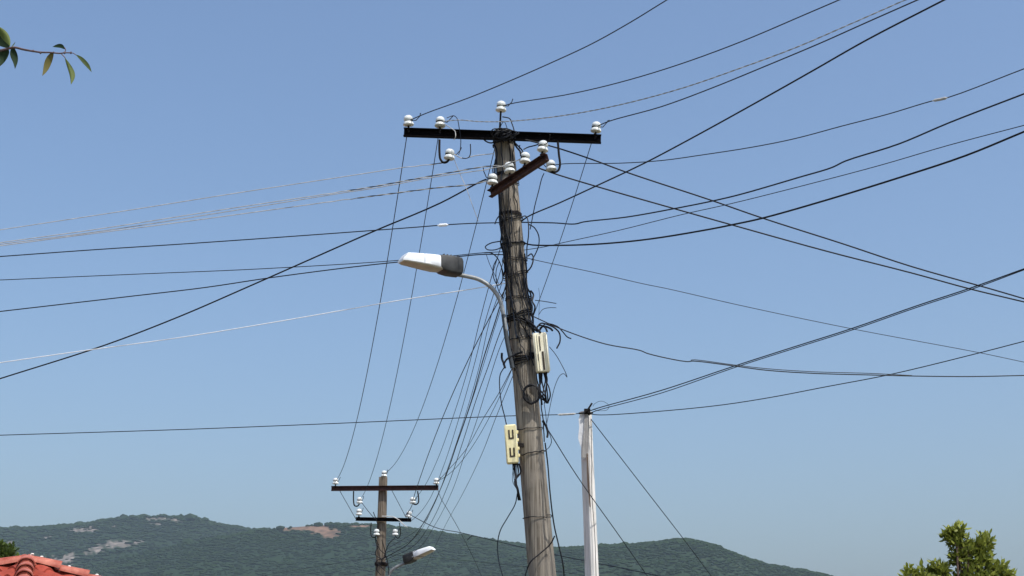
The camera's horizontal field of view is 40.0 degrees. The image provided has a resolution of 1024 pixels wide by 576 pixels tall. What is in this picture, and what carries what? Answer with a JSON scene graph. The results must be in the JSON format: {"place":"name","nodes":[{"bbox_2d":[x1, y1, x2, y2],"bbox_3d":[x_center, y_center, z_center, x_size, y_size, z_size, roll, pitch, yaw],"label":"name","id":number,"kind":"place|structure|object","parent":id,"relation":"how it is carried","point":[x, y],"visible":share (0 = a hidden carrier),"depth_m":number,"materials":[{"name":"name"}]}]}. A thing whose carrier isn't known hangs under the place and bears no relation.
{"place":"outdoors","nodes":[
{"label":"outdoors","id":0,"kind":"place"},
{"bbox_2d":[0,517,246,567],"bbox_3d":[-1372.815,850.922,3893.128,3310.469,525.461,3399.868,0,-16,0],"label":"hill","id":1,"kind":"structure","parent":0,"point":[111,543],"depth_m":3973.88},
{"bbox_2d":[0,513,270,568],"bbox_3d":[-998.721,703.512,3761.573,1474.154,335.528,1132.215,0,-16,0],"label":"hill woodland","id":2,"kind":"object","parent":1,"relation":"on","point":[19,531],"visible":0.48,"depth_m":4124.46,"materials":[{"name":"plant"}]},
{"bbox_2d":[97,525,525,575],"bbox_3d":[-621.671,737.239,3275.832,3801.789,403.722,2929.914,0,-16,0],"label":"hill","id":3,"kind":"structure","parent":0,"point":[324,531],"depth_m":3157.66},
{"bbox_2d":[87,522,560,575],"bbox_3d":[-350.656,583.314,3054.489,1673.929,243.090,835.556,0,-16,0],"label":"hill woodland","id":4,"kind":"object","parent":3,"relation":"on","point":[116,568],"visible":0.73,"depth_m":3242.36,"materials":[{"name":"plant"}]},
{"bbox_2d":[0,0,1023,575],"label":"sky","id":5,"kind":"structure","parent":0,"point":[178,100],"materials":[{"name":"blue"}]},
{"bbox_2d":[462,543,813,575],"bbox_3d":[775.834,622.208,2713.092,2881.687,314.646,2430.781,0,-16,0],"label":"hill","id":6,"kind":"structure","parent":0,"point":[649,569],"depth_m":2759.83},
{"bbox_2d":[468,537,832,575],"bbox_3d":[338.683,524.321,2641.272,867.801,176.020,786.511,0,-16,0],"label":"hill woodland","id":7,"kind":"object","parent":6,"relation":"on","point":[641,547],"visible":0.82,"depth_m":2840.48,"materials":[{"name":"plant"}]},
{"label":"ground","id":8,"kind":"structure","parent":0,"visible":0},
{"bbox_2d":[0,539,19,557],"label":"bush","id":9,"kind":"object","parent":8,"relation":"on","point":[9,551],"visible":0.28,"depth_m":26.60,"materials":[{"name":"green plant"}]},
{"bbox_2d":[0,27,90,83],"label":"tree","id":10,"kind":"object","parent":8,"relation":"on","point":[5,41],"visible":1,"depth_m":5.68,"materials":[{"name":"green plant"}]},
{"bbox_2d":[0,553,98,575],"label":"roof","id":11,"kind":"structure","parent":8,"relation":"on","point":[26,565],"depth_m":17.61,"materials":[{"name":"tile"}]},
{"bbox_2d":[403,99,609,575],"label":"utility pole","id":12,"kind":"object","parent":8,"relation":"on","point":[538,528],"visible":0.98,"depth_m":13.79,"materials":[{"name":"brown wood"}]},
{"bbox_2d":[0,161,444,229],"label":"twisted line","id":13,"kind":"object","parent":12,"relation":"attached to","point":[225,194],"visible":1,"depth_m":14.54,"materials":[{"name":"metal"}]},
{"bbox_2d":[0,179,486,378],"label":"cable","id":14,"kind":"object","parent":12,"relation":"attached to","point":[249,285],"visible":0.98,"depth_m":15.08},
{"bbox_2d":[0,180,487,245],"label":"twisted line","id":15,"kind":"object","parent":12,"relation":"attached to","point":[263,210],"visible":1,"depth_m":14.24,"materials":[{"name":"metal"}]},
{"bbox_2d":[0,222,498,256],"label":"cable","id":16,"kind":"object","parent":12,"relation":"attached to","point":[245,239],"visible":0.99,"depth_m":14.33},
{"bbox_2d":[0,254,502,311],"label":"cable","id":17,"kind":"object","parent":12,"relation":"attached to","point":[225,284],"visible":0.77,"depth_m":14.18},
{"bbox_2d":[0,165,504,242],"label":"twisted line","id":18,"kind":"object","parent":12,"relation":"attached to","point":[276,201],"visible":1,"depth_m":14.26,"materials":[{"name":"metal"}]},
{"bbox_2d":[2,251,502,279],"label":"cable","id":19,"kind":"object","parent":12,"relation":"attached to","point":[222,270],"visible":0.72,"depth_m":13.95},
{"bbox_2d":[0,283,505,362],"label":"cable","id":20,"kind":"object","parent":12,"relation":"attached to","point":[252,325],"visible":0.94,"depth_m":14.33,"materials":[{"name":"white plastic"}]},
{"bbox_2d":[0,159,519,244],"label":"twisted line","id":21,"kind":"object","parent":12,"relation":"attached to","point":[266,205],"visible":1,"depth_m":14.26,"materials":[{"name":"metal"}]},
{"bbox_2d":[337,137,406,478],"bbox_3d":[-2.088,0.901,19.616,0.009,2.117,11.656,3,-16,-10],"label":"power line","id":22,"kind":"object","parent":12,"relation":"attached to","point":[380,299],"visible":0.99,"depth_m":16.82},
{"bbox_2d":[359,139,437,500],"bbox_3d":[-1.710,1.048,19.579,0.008,2.396,11.627,3,-16,-9],"label":"power line","id":23,"kind":"object","parent":12,"relation":"attached to","point":[408,314],"visible":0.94,"depth_m":17.06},
{"bbox_2d":[384,149,494,473],"bbox_3d":[-1.221,0.969,19.706,0.008,1.812,11.714,3,-16,-10],"label":"power line","id":24,"kind":"object","parent":12,"relation":"attached to","point":[454,306],"visible":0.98,"depth_m":16.90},
{"bbox_2d":[386,339,503,564],"bbox_3d":[-0.846,2.631,19.279,0.574,1.354,11.583,3,-16,-10],"label":"bundle cable","id":25,"kind":"object","parent":12,"relation":"attached to","point":[465,451],"visible":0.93,"depth_m":18.65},
{"bbox_2d":[386,277,503,552],"bbox_3d":[-0.871,2.229,19.397,0.553,1.787,11.570,3,-16,-10],"label":"bundle cable","id":26,"kind":"object","parent":12,"relation":"attached to","point":[466,410],"visible":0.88,"depth_m":18.43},
{"bbox_2d":[385,287,505,557],"bbox_3d":[-0.893,2.344,19.358,0.512,1.698,11.575,3,-16,-10],"label":"bundle cable","id":27,"kind":"object","parent":12,"relation":"attached to","point":[463,423],"visible":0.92,"depth_m":18.67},
{"bbox_2d":[385,316,507,559],"bbox_3d":[-0.869,2.520,19.308,0.543,1.401,11.583,3,-16,-10],"label":"bundle cable","id":28,"kind":"object","parent":12,"relation":"attached to","point":[463,439],"visible":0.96,"depth_m":18.64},
{"bbox_2d":[387,291,505,548],"bbox_3d":[-0.883,2.321,19.363,0.535,1.481,11.579,3,-16,-10],"label":"bundle cable","id":29,"kind":"object","parent":12,"relation":"attached to","point":[470,404],"visible":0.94,"depth_m":17.49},
{"bbox_2d":[447,115,460,154],"bbox_3d":[-0.589,-1.552,14.261,0.150,0.451,0.066,0,-16,0],"label":"jumper wire","id":30,"kind":"object","parent":12,"relation":"attached to","point":[459,131],"visible":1,"depth_m":14.26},
{"bbox_2d":[411,263,502,520],"bbox_3d":[-0.770,1.866,19.451,0.299,1.395,11.451,2,-16,-8],"label":"bundle cable","id":31,"kind":"object","parent":12,"relation":"attached to","point":[467,389],"visible":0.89,"depth_m":19.00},
{"bbox_2d":[415,248,500,498],"bbox_3d":[-0.790,1.653,19.496,0.260,1.131,11.442,2,-16,-8],"label":"bundle cable","id":32,"kind":"object","parent":12,"relation":"attached to","point":[467,370],"visible":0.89,"depth_m":18.69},
{"bbox_2d":[413,288,505,498],"bbox_3d":[-0.906,1.865,19.419,0.012,0.665,11.444,2,-16,-8],"label":"power line","id":33,"kind":"object","parent":12,"relation":"attached to","point":[456,385],"visible":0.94,"depth_m":18.11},
{"bbox_2d":[398,253,531,368],"bbox_3d":[-0.444,0.232,13.805,1.409,1.125,0.278,5,-17,-17],"label":"street lamp","id":34,"kind":"object","parent":12,"relation":"attached to","point":[447,265],"visible":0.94,"depth_m":13.78,"materials":[{"name":"metal"}]},
{"bbox_2d":[492,259,502,285],"bbox_3d":[-0.141,-0.153,13.912,0.106,0.291,0.067,0,-16,0],"label":"cable loop","id":35,"kind":"object","parent":34,"relation":"attached to","point":[493,274],"visible":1,"depth_m":13.91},
{"bbox_2d":[502,193,510,328],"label":"shaft cable","id":36,"kind":"object","parent":34,"relation":"attached to","point":[506,259],"visible":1,"depth_m":14.00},
{"bbox_2d":[504,241,514,370],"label":"shaft cable","id":37,"kind":"object","parent":34,"relation":"attached to","point":[506,306],"visible":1,"depth_m":13.91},
{"bbox_2d":[503,351,522,364],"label":"loose cable","id":38,"kind":"object","parent":34,"relation":"attached to","point":[507,358],"visible":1,"depth_m":13.68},
{"bbox_2d":[454,160,477,219],"bbox_3d":[-0.460,-0.983,14.149,0.250,0.652,0.054,-1,-16,4],"label":"loose wire","id":39,"kind":"object","parent":12,"relation":"hanging from","point":[467,191],"visible":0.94,"depth_m":14.13,"materials":[{"name":"metal"}]},
{"bbox_2d":[423,376,512,572],"bbox_3d":[-1.225,4.651,24.441,0.340,1.567,22.662,2,-16,-7],"label":"cable","id":40,"kind":"object","parent":12,"relation":"attached to","point":[479,459],"visible":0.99,"depth_m":18.53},
{"bbox_2d":[439,369,511,479],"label":"bundle cable","id":41,"kind":"object","parent":12,"relation":"attached to","point":[481,421],"visible":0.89,"depth_m":18.34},
{"bbox_2d":[485,241,502,250],"bbox_3d":[-0.178,-0.418,13.988,0.186,0.111,0.069,0,-16,0],"label":"cable loop","id":42,"kind":"object","parent":12,"relation":"attached to","point":[494,249],"visible":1,"depth_m":14.00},
{"bbox_2d":[493,140,497,173],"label":"shaft cable","id":43,"kind":"object","parent":12,"relation":"attached to","point":[495,157],"visible":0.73,"depth_m":14.34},
{"bbox_2d":[492,160,501,234],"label":"loose cable","id":44,"kind":"object","parent":12,"relation":"attached to","point":[500,203],"visible":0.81,"depth_m":14.08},
{"bbox_2d":[500,141,502,221],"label":"shaft cable","id":45,"kind":"object","parent":12,"relation":"attached to","point":[501,175],"visible":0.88,"depth_m":14.27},
{"bbox_2d":[501,212,503,248],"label":"shaft cable","id":46,"kind":"object","parent":12,"relation":"attached to","point":[502,231],"visible":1,"depth_m":14.11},
{"bbox_2d":[500,237,505,275],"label":"shaft cable","id":47,"kind":"object","parent":12,"relation":"attached to","point":[503,255],"visible":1,"depth_m":14.05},
{"bbox_2d":[496,157,516,337],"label":"shaft cable","id":48,"kind":"object","parent":12,"relation":"attached to","point":[505,261],"visible":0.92,"depth_m":13.98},
{"bbox_2d":[497,495,516,575],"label":"loose cable","id":49,"kind":"object","parent":12,"relation":"attached to","point":[499,534],"visible":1,"depth_m":13.19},
{"bbox_2d":[507,141,511,246],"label":"shaft cable","id":50,"kind":"object","parent":12,"relation":"attached to","point":[508,201],"visible":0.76,"depth_m":14.14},
{"bbox_2d":[507,198,511,262],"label":"shaft cable","id":51,"kind":"object","parent":12,"relation":"attached to","point":[511,229],"visible":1,"depth_m":14.08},
{"bbox_2d":[501,215,522,220],"bbox_3d":[-0.010,-0.681,14.239,0.248,0.104,0.250,0,-16,0],"label":"wire band","id":52,"kind":"object","parent":12,"relation":"attached to","point":[513,218],"visible":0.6,"depth_m":14.13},
{"bbox_2d":[500,193,512,295],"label":"shaft cable","id":53,"kind":"object","parent":52,"relation":"attached to","point":[508,242],"visible":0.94,"depth_m":14.04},
{"bbox_2d":[504,424,523,464],"bbox_3d":[0.057,1.499,13.463,0.267,0.381,0.112,0,-16,0],"label":"junction box","id":54,"kind":"object","parent":12,"relation":"attached to","point":[513,446],"visible":1,"depth_m":13.42,"materials":[{"name":"plastic"}]},
{"bbox_2d":[499,368,506,424],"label":"loose cable","id":55,"kind":"object","parent":54,"relation":"attached to","point":[500,395],"visible":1,"depth_m":13.54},
{"bbox_2d":[510,209,518,286],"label":"shaft cable","id":56,"kind":"object","parent":12,"relation":"attached to","point":[516,248],"visible":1,"depth_m":14.02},
{"bbox_2d":[512,145,517,209],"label":"shaft cable","id":57,"kind":"object","parent":12,"relation":"attached to","point":[513,184],"visible":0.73,"depth_m":14.22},
{"bbox_2d":[507,285,522,337],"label":"shaft cable","id":58,"kind":"object","parent":12,"relation":"attached to","point":[516,313],"visible":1,"depth_m":13.83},
{"bbox_2d":[438,133,594,480],"bbox_3d":[-0.243,0.952,19.602,0.008,2.062,11.679,3,-16,-10],"label":"power line","id":59,"kind":"object","parent":12,"relation":"attached to","point":[541,293],"visible":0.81,"depth_m":16.24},
{"bbox_2d":[506,309,530,318],"bbox_3d":[0.070,0.253,13.972,0.264,0.166,0.265,0,-16,0],"label":"wire band","id":60,"kind":"object","parent":12,"relation":"attached to","point":[519,312],"visible":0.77,"depth_m":13.86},
{"bbox_2d":[507,296,531,338],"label":"shaft cable","id":61,"kind":"object","parent":12,"relation":"attached to","point":[518,318],"visible":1,"depth_m":13.82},
{"bbox_2d":[512,263,527,338],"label":"shaft cable","id":62,"kind":"object","parent":12,"relation":"attached to","point":[521,299],"visible":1,"depth_m":13.88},
{"bbox_2d":[508,316,532,332],"bbox_3d":[0.081,0.369,13.938,0.269,0.141,0.267,0,-16,0],"label":"wire band","id":63,"kind":"object","parent":12,"relation":"attached to","point":[520,319],"visible":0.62,"depth_m":13.83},
{"bbox_2d":[518,273,533,365],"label":"shaft cable","id":64,"kind":"object","parent":63,"relation":"attached to","point":[528,318],"visible":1,"depth_m":13.86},
{"bbox_2d":[517,322,528,400],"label":"shaft cable","id":65,"kind":"object","parent":12,"relation":"attached to","point":[521,361],"visible":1,"depth_m":13.69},
{"bbox_2d":[513,354,534,360],"bbox_3d":[0.109,0.687,13.847,0.271,0.128,0.273,0,-16,0],"label":"wire band","id":66,"kind":"object","parent":12,"relation":"attached to","point":[524,358],"visible":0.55,"depth_m":13.72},
{"bbox_2d":[524,254,542,404],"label":"shaft cable","id":67,"kind":"object","parent":66,"relation":"attached to","point":[531,309],"visible":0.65,"depth_m":13.92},
{"bbox_2d":[520,215,528,260],"bbox_3d":[0.131,-0.501,14.018,0.100,0.483,0.056,-6,-17,19],"label":"cable loop","id":68,"kind":"object","parent":12,"relation":"attached to","point":[528,236],"visible":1,"depth_m":13.99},
{"bbox_2d":[520,248,533,319],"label":"shaft cable","id":69,"kind":"object","parent":12,"relation":"attached to","point":[525,284],"visible":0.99,"depth_m":13.94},
{"bbox_2d":[523,274,533,318],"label":"shaft cable","id":70,"kind":"object","parent":12,"relation":"attached to","point":[530,296],"visible":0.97,"depth_m":13.95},
{"bbox_2d":[523,384,540,403],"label":"coiled cable","id":71,"kind":"object","parent":12,"relation":"attached to","point":[525,389],"visible":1,"depth_m":13.55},
{"bbox_2d":[530,290,535,314],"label":"loose cable","id":72,"kind":"object","parent":12,"relation":"attached to","point":[531,291],"visible":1,"depth_m":13.82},
{"bbox_2d":[529,224,539,259],"bbox_3d":[0.221,-0.460,14.007,0.123,0.380,0.055,-4,-17,15],"label":"cable loop","id":73,"kind":"object","parent":12,"relation":"attached to","point":[538,237],"visible":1,"depth_m":13.99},
{"bbox_2d":[530,173,543,228],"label":"loose cable","id":74,"kind":"object","parent":12,"relation":"hanging from","point":[536,199],"visible":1,"depth_m":14.09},
{"bbox_2d":[411,0,666,119],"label":"power line","id":75,"kind":"object","parent":12,"relation":"attached to","point":[546,64],"visible":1,"depth_m":12.79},
{"bbox_2d":[529,332,549,373],"bbox_3d":[0.233,0.635,13.709,0.276,0.403,0.117,0,-16,0],"label":"junction box","id":76,"kind":"object","parent":12,"relation":"attached to","point":[540,353],"visible":1,"depth_m":13.66,"materials":[{"name":"beige plastic"}]},
{"bbox_2d":[525,319,541,332],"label":"loose cable","id":77,"kind":"object","parent":76,"relation":"attached to","point":[533,325],"visible":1,"depth_m":13.77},
{"bbox_2d":[546,346,566,425],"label":"loose cable","id":78,"kind":"object","parent":76,"relation":"attached to","point":[555,384],"visible":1,"depth_m":13.59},
{"bbox_2d":[525,536,554,575],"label":"loose cable","id":79,"kind":"object","parent":12,"relation":"attached to","point":[538,555],"visible":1,"depth_m":13.12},
{"bbox_2d":[536,373,544,441],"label":"shaft cable","id":80,"kind":"object","parent":12,"relation":"attached to","point":[541,411],"visible":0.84,"depth_m":13.66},
{"bbox_2d":[537,322,560,348],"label":"loose cable","id":81,"kind":"object","parent":12,"relation":"attached to","point":[556,329],"visible":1,"depth_m":13.74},
{"bbox_2d":[544,443,564,575],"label":"loose cable","id":82,"kind":"object","parent":12,"relation":"hanging from","point":[552,510],"visible":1,"depth_m":13.23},
{"bbox_2d":[539,323,570,338],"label":"loose cable","id":83,"kind":"object","parent":12,"relation":"attached to","point":[559,328],"visible":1,"depth_m":13.74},
{"bbox_2d":[542,422,646,575],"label":"cable","id":84,"kind":"object","parent":12,"relation":"attached to","point":[594,500],"visible":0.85,"depth_m":15.62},
{"bbox_2d":[503,0,838,105],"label":"power line","id":85,"kind":"object","parent":12,"relation":"attached to","point":[680,63],"visible":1,"depth_m":12.53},
{"bbox_2d":[442,0,905,121],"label":"twisted line","id":86,"kind":"object","parent":12,"relation":"attached to","point":[689,85],"visible":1,"depth_m":12.26,"materials":[{"name":"metal"}]},
{"bbox_2d":[521,0,944,221],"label":"cable","id":87,"kind":"object","parent":12,"relation":"attached to","point":[921,11],"visible":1,"depth_m":11.64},
{"bbox_2d":[598,0,917,125],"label":"power line","id":88,"kind":"object","parent":12,"relation":"attached to","point":[766,65],"visible":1,"depth_m":12.30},
{"bbox_2d":[521,131,1023,245],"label":"cable","id":89,"kind":"object","parent":12,"relation":"attached to","point":[976,151],"visible":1,"depth_m":11.96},
{"bbox_2d":[521,93,1023,224],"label":"cable","id":90,"kind":"object","parent":12,"relation":"attached to","point":[792,178],"visible":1,"depth_m":11.86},
{"bbox_2d":[525,139,1023,298],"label":"cable","id":91,"kind":"object","parent":12,"relation":"attached to","point":[777,222],"visible":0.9,"depth_m":14.56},
{"bbox_2d":[527,125,1023,249],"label":"cable","id":92,"kind":"object","parent":12,"relation":"attached to","point":[790,188],"visible":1,"depth_m":11.96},
{"bbox_2d":[528,258,1022,361],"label":"cable","id":93,"kind":"object","parent":12,"relation":"attached to","point":[769,311],"visible":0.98,"depth_m":14.76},
{"bbox_2d":[530,315,1023,376],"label":"cable","id":94,"kind":"object","parent":12,"relation":"attached to","point":[775,370],"visible":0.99,"depth_m":14.06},
{"bbox_2d":[691,359,911,375],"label":"cable","id":95,"kind":"object","parent":94,"relation":"attached to","point":[797,370],"visible":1,"depth_m":14.09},
{"bbox_2d":[538,167,1023,301],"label":"cable","id":96,"kind":"object","parent":12,"relation":"attached to","point":[785,239],"visible":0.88,"depth_m":14.43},
{"bbox_2d":[555,68,1023,164],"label":"power line","id":97,"kind":"object","parent":12,"relation":"attached to","point":[797,137],"visible":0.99,"depth_m":12.43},
{"bbox_2d":[932,97,946,101],"bbox_3d":[3.554,-1.567,11.682,0.130,0.031,0.026,-12,-20,37],"label":"wire splice","id":98,"kind":"object","parent":97,"relation":"attached to","point":[940,99],"visible":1,"depth_m":11.67,"materials":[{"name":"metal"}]},
{"bbox_3d":[0.090,0.496,13.901,0.261,0.073,0.263,0,-16,0],"label":"wire band","id":99,"kind":"object","parent":12,"relation":"attached to","visible":0},
{"bbox_2d":[506,235,517,337],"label":"shaft cable","id":100,"kind":"object","parent":99,"relation":"attached to","point":[511,277],"visible":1,"depth_m":13.93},
{"bbox_3d":[0.036,-0.129,14.081,0.256,0.130,0.256,0,-16,0],"label":"wire band","id":101,"kind":"object","parent":12,"relation":"attached to","visible":0},
{"bbox_2d":[519,226,524,295],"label":"shaft cable","id":102,"kind":"object","parent":101,"relation":"attached to","point":[521,261],"visible":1,"depth_m":14.00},
{"bbox_3d":[-0.031,-1.632,14.336,0.139,0.255,0.070,0,-16,0],"label":"wire loop","id":103,"kind":"object","parent":12,"relation":"attached to","visible":0},
{"bbox_2d":[500,130,518,138],"bbox_3d":[-0.025,-1.560,14.252,0.202,0.097,0.070,0,-16,0],"label":"tangled wire","id":104,"kind":"object","parent":103,"relation":"attached to","point":[509,130],"visible":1,"depth_m":14.24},
{"bbox_2d":[578,403,598,575],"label":"timber post","id":105,"kind":"object","parent":8,"relation":"on","point":[584,439],"visible":1,"depth_m":15.93,"materials":[{"name":"white wood"}]},
{"bbox_2d":[0,413,578,435],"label":"cable","id":106,"kind":"object","parent":105,"relation":"attached to","point":[267,426],"visible":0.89,"depth_m":16.36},
{"bbox_2d":[558,413,575,415],"bbox_3d":[0.628,1.448,16.137,0.210,0.032,0.024,-1,-16,4],"label":"wire splice","id":107,"kind":"object","parent":106,"relation":"attached to","point":[562,414],"visible":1,"depth_m":16.13,"materials":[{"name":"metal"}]},
{"bbox_2d":[591,431,595,565],"bbox_3d":[0.922,2.681,15.787,0.048,2.464,0.018,0,-16,0],"label":"earth wire","id":108,"kind":"object","parent":105,"relation":"attached to","point":[591,488],"visible":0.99,"depth_m":15.91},
{"bbox_2d":[591,419,710,575],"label":"guy wire","id":109,"kind":"object","parent":105,"relation":"attached to","point":[650,496],"visible":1,"depth_m":17.41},
{"bbox_2d":[590,268,1023,410],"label":"cable","id":110,"kind":"object","parent":105,"relation":"attached to","point":[818,339],"visible":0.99,"depth_m":13.90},
{"bbox_2d":[590,341,1023,414],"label":"cable","id":111,"kind":"object","parent":105,"relation":"attached to","point":[812,389],"visible":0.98,"depth_m":14.79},
{"bbox_2d":[591,270,1023,412],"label":"cable","id":112,"kind":"object","parent":105,"relation":"attached to","point":[819,340],"visible":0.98,"depth_m":13.92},
{"bbox_2d":[897,519,1016,575],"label":"tree","id":113,"kind":"object","parent":8,"relation":"on","point":[983,563],"visible":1,"depth_m":14.79,"materials":[{"name":"green plant"}]},
{"label":"road","id":114,"kind":"structure","parent":0,"visible":0},
{"bbox_2d":[331,470,440,575],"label":"utility pole","id":115,"kind":"object","parent":114,"relation":"on","point":[382,488],"visible":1,"depth_m":24.80,"materials":[{"name":"weathered brown wood"},{"name":"dark painted steel"},{"name":"white porcelain"}]},
{"bbox_2d":[263,557,373,575],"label":"cable","id":116,"kind":"object","parent":115,"relation":"attached to","point":[322,565],"visible":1,"depth_m":26.64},
{"bbox_2d":[387,546,435,575],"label":"street lamp","id":117,"kind":"object","parent":115,"relation":"attached to","point":[413,557],"visible":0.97,"depth_m":24.33,"materials":[{"name":"metal"}]},
{"bbox_2d":[438,491,481,575],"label":"cable","id":118,"kind":"object","parent":115,"relation":"attached to","point":[461,534],"visible":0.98,"depth_m":26.88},
{"bbox_2d":[388,554,584,575],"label":"cable","id":119,"kind":"object","parent":115,"relation":"attached to","point":[482,562],"visible":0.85,"depth_m":22.98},
{"bbox_2d":[411,515,658,575],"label":"cable","id":120,"kind":"object","parent":115,"relation":"attached to","point":[524,547],"visible":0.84,"depth_m":19.68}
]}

